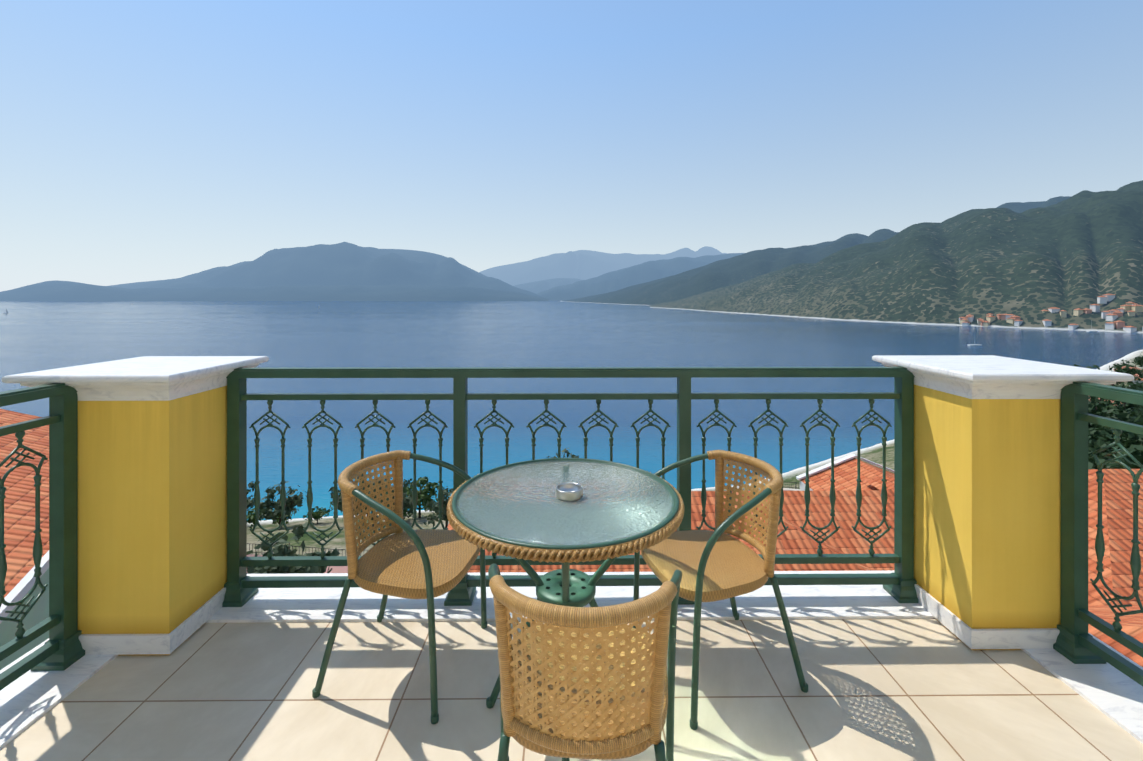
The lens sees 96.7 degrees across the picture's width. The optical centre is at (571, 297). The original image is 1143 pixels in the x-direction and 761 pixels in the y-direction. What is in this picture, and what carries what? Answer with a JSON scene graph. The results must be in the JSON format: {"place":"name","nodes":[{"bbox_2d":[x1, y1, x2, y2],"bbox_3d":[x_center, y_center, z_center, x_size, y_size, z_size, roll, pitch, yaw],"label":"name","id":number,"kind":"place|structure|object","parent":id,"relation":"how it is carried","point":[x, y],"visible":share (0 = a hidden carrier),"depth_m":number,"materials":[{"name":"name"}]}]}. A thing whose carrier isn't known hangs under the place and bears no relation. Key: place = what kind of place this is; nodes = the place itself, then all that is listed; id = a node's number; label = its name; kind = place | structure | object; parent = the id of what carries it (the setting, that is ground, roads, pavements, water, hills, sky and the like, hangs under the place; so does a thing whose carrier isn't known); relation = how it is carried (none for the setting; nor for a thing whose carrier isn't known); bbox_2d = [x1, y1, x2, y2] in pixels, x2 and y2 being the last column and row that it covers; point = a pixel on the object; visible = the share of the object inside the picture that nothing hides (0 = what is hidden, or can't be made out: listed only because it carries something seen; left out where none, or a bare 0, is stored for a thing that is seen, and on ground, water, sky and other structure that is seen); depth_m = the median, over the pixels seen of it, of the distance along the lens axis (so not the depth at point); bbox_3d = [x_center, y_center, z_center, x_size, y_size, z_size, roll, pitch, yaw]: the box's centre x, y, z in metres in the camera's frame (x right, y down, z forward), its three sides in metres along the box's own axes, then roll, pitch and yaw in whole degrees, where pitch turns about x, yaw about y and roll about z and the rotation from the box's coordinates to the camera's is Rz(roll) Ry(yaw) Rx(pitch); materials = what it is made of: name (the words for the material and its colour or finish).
{"place":"outdoors","nodes":[
{"label":"outdoors","id":0,"kind":"place"},
{"bbox_2d":[0,280,548,300],"bbox_3d":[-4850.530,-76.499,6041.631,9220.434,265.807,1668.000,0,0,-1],"label":"island","id":1,"kind":"structure","parent":0,"point":[56,290],"depth_m":5511.73,"materials":[{"name":"blue"}]},
{"bbox_2d":[109,242,555,300],"bbox_3d":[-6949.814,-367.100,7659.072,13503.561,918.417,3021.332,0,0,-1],"label":"mountain","id":2,"kind":"structure","parent":0,"point":[344,263],"depth_m":6901.55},
{"bbox_2d":[247,482,799,572],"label":"ground","id":3,"kind":"structure","parent":0,"point":[339,569],"depth_m":49.35,"materials":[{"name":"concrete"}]},
{"bbox_2d":[514,278,581,293],"bbox_3d":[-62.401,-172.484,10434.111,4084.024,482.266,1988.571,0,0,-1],"label":"distant mountain","id":4,"kind":"structure","parent":0,"point":[535,287],"depth_m":10289.77,"materials":[{"name":"blue"}]},
{"bbox_2d":[0,300,1142,519],"bbox_3d":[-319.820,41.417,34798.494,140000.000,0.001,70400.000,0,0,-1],"label":"sea water","id":5,"kind":"structure","parent":0,"point":[36,336],"depth_m":348.74,"materials":[{"name":"blue liquid"}]},
{"bbox_2d":[3,304,1096,345],"bbox_3d":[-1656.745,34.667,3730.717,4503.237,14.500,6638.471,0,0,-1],"label":"sailing boats","id":6,"kind":"object","parent":5,"relation":"on","point":[967,344],"visible":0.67,"depth_m":602.74,"materials":[{"name":"white"}]},
{"bbox_2d":[0,570,1142,749],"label":"balcony ledge","id":7,"kind":"object","parent":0,"point":[30,697],"visible":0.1,"depth_m":2.25,"materials":[{"name":"stone"}]},
{"bbox_2d":[1,356,268,655],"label":"pillar","id":8,"kind":"structure","parent":7,"relation":"on","point":[152,505],"depth_m":2.01,"materials":[{"name":"yellow paint"}]},
{"bbox_2d":[0,619,1142,760],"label":"balcony floor","id":9,"kind":"structure","parent":7,"relation":"on","point":[907,690],"depth_m":1.78,"materials":[{"name":"tile"}]},
{"bbox_2d":[312,450,486,723],"bbox_3d":[-0.633,1.039,1.977,0.512,0.762,0.542,0,0,9],"label":"chair","id":10,"kind":"object","parent":9,"relation":"on","point":[409,562],"visible":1,"depth_m":1.93,"materials":[{"name":"beige wicker"}]},
{"bbox_2d":[447,458,683,760],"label":"table","id":11,"kind":"object","parent":9,"relation":"on","point":[521,503],"depth_m":1.66,"materials":[{"name":"clear glass"}]},
{"bbox_2d":[556,483,582,500],"bbox_3d":[-0.008,0.669,1.750,0.092,0.031,0.092,0,0,-1],"label":"ashtray","id":12,"kind":"object","parent":11,"relation":"on","point":[569,491],"visible":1,"depth_m":1.73,"materials":[{"name":"silver metal"}]},
{"bbox_2d":[0,367,1142,689],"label":"railing frame","id":13,"kind":"object","parent":9,"relation":"on","point":[1074,643],"visible":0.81,"depth_m":2.34,"materials":[{"name":"green paint"}]},
{"bbox_2d":[0,431,47,638],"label":"baluster","id":14,"kind":"object","parent":13,"relation":"on","point":[37,553],"visible":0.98,"depth_m":1.82,"materials":[{"name":"green paint"}]},
{"bbox_2d":[249,400,290,558],"bbox_3d":[-1.404,0.844,2.367,0.190,0.748,0.026,0,0,-1],"label":"baluster","id":15,"kind":"object","parent":13,"relation":"on","point":[257,499],"visible":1,"depth_m":2.36,"materials":[{"name":"green paint"}]},
{"bbox_2d":[302,400,342,558],"bbox_3d":[-1.160,0.844,2.369,0.190,0.748,0.026,0,0,-1],"label":"baluster","id":16,"kind":"object","parent":13,"relation":"on","point":[335,500],"visible":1,"depth_m":2.36,"materials":[{"name":"green paint"}]},
{"bbox_2d":[355,400,394,544],"bbox_3d":[-0.916,0.844,2.371,0.190,0.748,0.026,0,0,-1],"label":"baluster","id":17,"kind":"object","parent":13,"relation":"on","point":[375,424],"visible":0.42,"depth_m":2.37,"materials":[{"name":"green paint"}]},
{"bbox_2d":[407,400,447,529],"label":"baluster","id":18,"kind":"object","parent":13,"relation":"on","point":[440,489],"visible":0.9,"depth_m":2.37,"materials":[{"name":"green paint"}]},
{"bbox_2d":[474,400,513,557],"bbox_3d":[-0.361,0.844,2.376,0.190,0.748,0.026,0,0,-1],"label":"baluster","id":19,"kind":"object","parent":13,"relation":"on","point":[481,438],"visible":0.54,"depth_m":2.37,"materials":[{"name":"green paint"}]},
{"bbox_2d":[526,400,566,459],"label":"baluster","id":20,"kind":"object","parent":13,"relation":"on","point":[533,438],"visible":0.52,"depth_m":2.37,"materials":[{"name":"green paint"}]},
{"bbox_2d":[578,400,618,461],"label":"baluster","id":21,"kind":"object","parent":13,"relation":"on","point":[585,438],"visible":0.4,"depth_m":2.38,"materials":[{"name":"green paint"}]},
{"bbox_2d":[630,400,670,479],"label":"baluster","id":22,"kind":"object","parent":13,"relation":"on","point":[637,438],"visible":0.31,"depth_m":2.38,"materials":[{"name":"green paint"}]},
{"bbox_2d":[696,399,736,534],"bbox_3d":[0.681,0.844,2.386,0.190,0.748,0.026,0,0,-1],"label":"baluster","id":23,"kind":"object","parent":13,"relation":"on","point":[703,481],"visible":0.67,"depth_m":2.38,"materials":[{"name":"green paint"}]},
{"bbox_2d":[748,399,787,542],"bbox_3d":[0.925,0.844,2.388,0.190,0.748,0.026,0,0,-1],"label":"baluster","id":24,"kind":"object","parent":13,"relation":"on","point":[755,437],"visible":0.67,"depth_m":2.38,"materials":[{"name":"green paint"}]},
{"bbox_2d":[800,399,839,555],"bbox_3d":[1.169,0.844,2.390,0.190,0.748,0.026,0,0,-1],"label":"baluster","id":25,"kind":"object","parent":13,"relation":"on","point":[832,489],"visible":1,"depth_m":2.39,"materials":[{"name":"green paint"}]},
{"bbox_2d":[851,399,891,555],"bbox_3d":[1.413,0.844,2.393,0.190,0.748,0.026,0,0,-1],"label":"baluster","id":26,"kind":"object","parent":13,"relation":"on","point":[884,498],"visible":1,"depth_m":2.39,"materials":[{"name":"green paint"}]},
{"bbox_2d":[1090,428,1142,631],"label":"baluster","id":27,"kind":"object","parent":13,"relation":"on","point":[1135,561],"visible":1,"depth_m":1.84,"materials":[{"name":"green paint"}]},
{"bbox_2d":[488,564,681,760],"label":"chair","id":28,"kind":"object","parent":9,"relation":"on","point":[598,683],"visible":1,"depth_m":1.12,"materials":[{"name":"beige wicker"}]},
{"bbox_2d":[632,450,807,729],"bbox_3d":[0.549,1.039,1.972,0.512,0.762,0.542,0,0,-16],"label":"chair","id":29,"kind":"object","parent":9,"relation":"on","point":[718,564],"visible":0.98,"depth_m":1.93,"materials":[{"name":"beige wicker"}]},
{"bbox_2d":[872,355,1134,649],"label":"pillar","id":30,"kind":"structure","parent":7,"relation":"on","point":[987,502],"depth_m":2.04,"materials":[{"name":"yellow paint"}]},
{"bbox_2d":[0,0,1142,291],"label":"sky","id":31,"kind":"structure","parent":0,"point":[141,140],"materials":[{"name":"blue"}]},
{"bbox_2d":[479,246,726,285],"bbox_3d":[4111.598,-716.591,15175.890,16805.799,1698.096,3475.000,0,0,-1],"label":"distant mountain","id":32,"kind":"structure","parent":0,"point":[583,264],"depth_m":14796.77,"materials":[{"name":"blue"}]},
{"bbox_2d":[537,253,744,299],"bbox_3d":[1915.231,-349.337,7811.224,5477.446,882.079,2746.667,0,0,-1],"label":"hill","id":33,"kind":"structure","parent":0,"point":[644,272],"depth_m":7303.46,"materials":[{"name":"blue"}]},
{"bbox_2d":[247,350,1142,555],"bbox_3d":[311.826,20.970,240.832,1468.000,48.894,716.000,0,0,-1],"label":"beach","id":34,"kind":"structure","parent":0,"point":[874,453],"depth_m":74.43,"materials":[{"name":"beige sand"}]},
{"bbox_2d":[247,481,265,514],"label":"tree","id":35,"kind":"object","parent":34,"relation":"on","point":[250,503],"visible":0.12,"depth_m":85.22,"materials":[{"name":"green plant"}]},
{"bbox_2d":[247,507,270,528],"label":"tree","id":36,"kind":"object","parent":34,"relation":"on","point":[251,518],"visible":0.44,"depth_m":71.02,"materials":[{"name":"green plant"}]},
{"bbox_2d":[252,545,296,573],"bbox_3d":[-21.249,21.789,37.790,5.377,5.607,6.134,0,0,-30],"label":"tree","id":37,"kind":"object","parent":34,"relation":"on","point":[293,551],"visible":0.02,"depth_m":38.61,"materials":[{"name":"green plant"}]},
{"bbox_2d":[254,481,306,527],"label":"tree","id":38,"kind":"object","parent":34,"relation":"on","point":[269,504],"visible":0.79,"depth_m":68.64,"materials":[{"name":"green plant"}]},
{"bbox_2d":[272,509,294,523],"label":"tree","id":39,"kind":"object","parent":34,"relation":"on","point":[276,521],"visible":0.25,"depth_m":71.78,"materials":[{"name":"green plant"}]},
{"bbox_2d":[247,522,339,573],"bbox_3d":[-21.458,20.818,37.069,7.968,7.284,6.985,0,0,40],"label":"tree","id":40,"kind":"object","parent":34,"relation":"on","point":[279,549],"visible":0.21,"depth_m":37.18,"materials":[{"name":"green plant"}]},
{"bbox_2d":[303,506,332,523],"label":"tree","id":41,"kind":"object","parent":34,"relation":"on","point":[317,515],"visible":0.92,"depth_m":70.88,"materials":[{"name":"green plant"}]},
{"bbox_2d":[328,476,385,524],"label":"tree","id":42,"kind":"object","parent":34,"relation":"on","point":[340,508],"visible":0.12,"depth_m":68.12,"materials":[{"name":"green plant"}]},
{"bbox_2d":[373,476,412,501],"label":"tree","id":43,"kind":"object","parent":34,"relation":"on","point":[405,483],"visible":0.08,"depth_m":79.58,"materials":[{"name":"green plant"}]},
{"bbox_2d":[382,508,410,519],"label":"tree","id":44,"kind":"object","parent":34,"relation":"on","point":[405,513],"visible":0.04,"depth_m":70.49,"materials":[{"name":"green plant"}]},
{"bbox_2d":[380,485,418,514],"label":"tree","id":45,"kind":"object","parent":34,"relation":"on","point":[407,501],"visible":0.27,"depth_m":71.18,"materials":[{"name":"green plant"}]},
{"bbox_2d":[392,476,443,517],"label":"tree","id":46,"kind":"object","parent":34,"relation":"on","point":[425,495],"visible":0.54,"depth_m":75.75,"materials":[{"name":"green plant"}]},
{"bbox_2d":[423,486,452,528],"bbox_3d":[-15.412,26.947,63.860,6.570,6.164,7.389,0,0,30],"label":"tree","id":47,"kind":"object","parent":34,"relation":"on","point":[446,494],"visible":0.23,"depth_m":62.54,"materials":[{"name":"green plant"}]},
{"bbox_2d":[548,448,578,457],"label":"tree","id":48,"kind":"object","parent":34,"relation":"on","point":[568,453],"visible":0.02,"depth_m":79.61,"materials":[{"name":"green plant"}]},
{"bbox_2d":[0,409,1142,669],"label":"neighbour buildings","id":49,"kind":"structure","parent":34,"relation":"on","point":[792,539],"depth_m":14.86,"materials":[{"name":"tile"}]},
{"bbox_2d":[959,294,1142,405],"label":"village houses","id":50,"kind":"structure","parent":34,"relation":"on","point":[1108,315],"depth_m":647.97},
{"bbox_2d":[1086,365,1099,369],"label":"tree","id":51,"kind":"object","parent":34,"relation":"on","point":[1094,366],"depth_m":120.21,"materials":[{"name":"green plant"}]},
{"bbox_2d":[1088,396,1121,407],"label":"tree","id":52,"kind":"object","parent":34,"relation":"on","point":[1097,400],"visible":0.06,"depth_m":105.02,"materials":[{"name":"green plant"}]},
{"bbox_2d":[1088,408,1124,460],"bbox_3d":[69.608,20.220,64.960,10.315,12.727,9.782,0,0,21],"label":"tree","id":53,"kind":"object","parent":34,"relation":"on","point":[1099,433],"visible":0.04,"depth_m":64.33,"materials":[{"name":"green plant"}]},
{"bbox_2d":[1088,398,1134,433],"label":"tree","id":54,"kind":"object","parent":34,"relation":"on","point":[1112,404],"visible":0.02,"depth_m":74.06,"materials":[{"name":"green plant"}]},
{"bbox_2d":[1088,396,1138,438],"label":"tree","id":55,"kind":"object","parent":34,"relation":"on","point":[1095,410],"visible":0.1,"depth_m":75.60,"materials":[{"name":"green plant"}]},
{"bbox_2d":[1088,404,1142,468],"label":"tree","id":56,"kind":"object","parent":34,"relation":"on","point":[1131,440],"visible":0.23,"depth_m":61.12,"materials":[{"name":"green plant"}]},
{"bbox_2d":[1088,438,1142,468],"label":"tree","id":57,"kind":"object","parent":34,"relation":"on","point":[1138,456],"visible":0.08,"depth_m":44.29,"materials":[{"name":"green plant"}]},
{"bbox_2d":[1088,406,1142,450],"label":"tree","id":58,"kind":"object","parent":34,"relation":"on","point":[1128,420],"visible":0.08,"depth_m":70.84,"materials":[{"name":"green plant"}]},
{"bbox_2d":[1089,381,1142,421],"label":"tree","id":59,"kind":"object","parent":34,"relation":"on","point":[1131,384],"visible":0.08,"depth_m":84.52,"materials":[{"name":"green plant"}]},
{"bbox_2d":[1107,364,1126,385],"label":"tree","id":60,"kind":"object","parent":34,"relation":"on","point":[1119,368],"visible":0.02,"depth_m":122.11,"materials":[{"name":"green plant"}]},
{"bbox_2d":[1113,359,1129,366],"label":"tree","id":61,"kind":"object","parent":34,"relation":"on","point":[1124,364],"visible":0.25,"depth_m":250.77,"materials":[{"name":"green plant"}]},
{"bbox_2d":[1106,435,1142,466],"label":"tree","id":62,"kind":"object","parent":34,"relation":"on","point":[1141,439],"depth_m":54.06,"materials":[{"name":"green plant"}]},
{"bbox_2d":[1114,364,1142,388],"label":"tree","id":63,"kind":"object","parent":34,"relation":"on","point":[1127,368],"visible":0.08,"depth_m":131.52,"materials":[{"name":"green plant"}]},
{"bbox_2d":[1114,357,1142,373],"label":"tree","id":64,"kind":"object","parent":34,"relation":"on","point":[1135,371],"visible":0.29,"depth_m":200.33,"materials":[{"name":"green plant"}]},
{"bbox_2d":[1119,382,1142,413],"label":"tree","id":65,"kind":"object","parent":34,"relation":"on","point":[1127,407],"visible":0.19,"depth_m":102.90,"materials":[{"name":"green plant"}]},
{"bbox_2d":[1131,352,1142,363],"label":"tree","id":66,"kind":"object","parent":34,"relation":"on","point":[1140,358],"visible":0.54,"depth_m":261.65,"materials":[{"name":"green plant"}]},
{"bbox_2d":[558,196,1071,304],"bbox_3d":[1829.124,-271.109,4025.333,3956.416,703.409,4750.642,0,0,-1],"label":"hill","id":67,"kind":"structure","parent":0,"point":[747,266],"depth_m":2642.16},
{"bbox_2d":[650,180,1142,332],"bbox_3d":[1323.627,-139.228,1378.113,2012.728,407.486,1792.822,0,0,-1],"label":"hill","id":68,"kind":"structure","parent":0,"point":[1083,249],"depth_m":917.57,"materials":[{"name":"green plant"}]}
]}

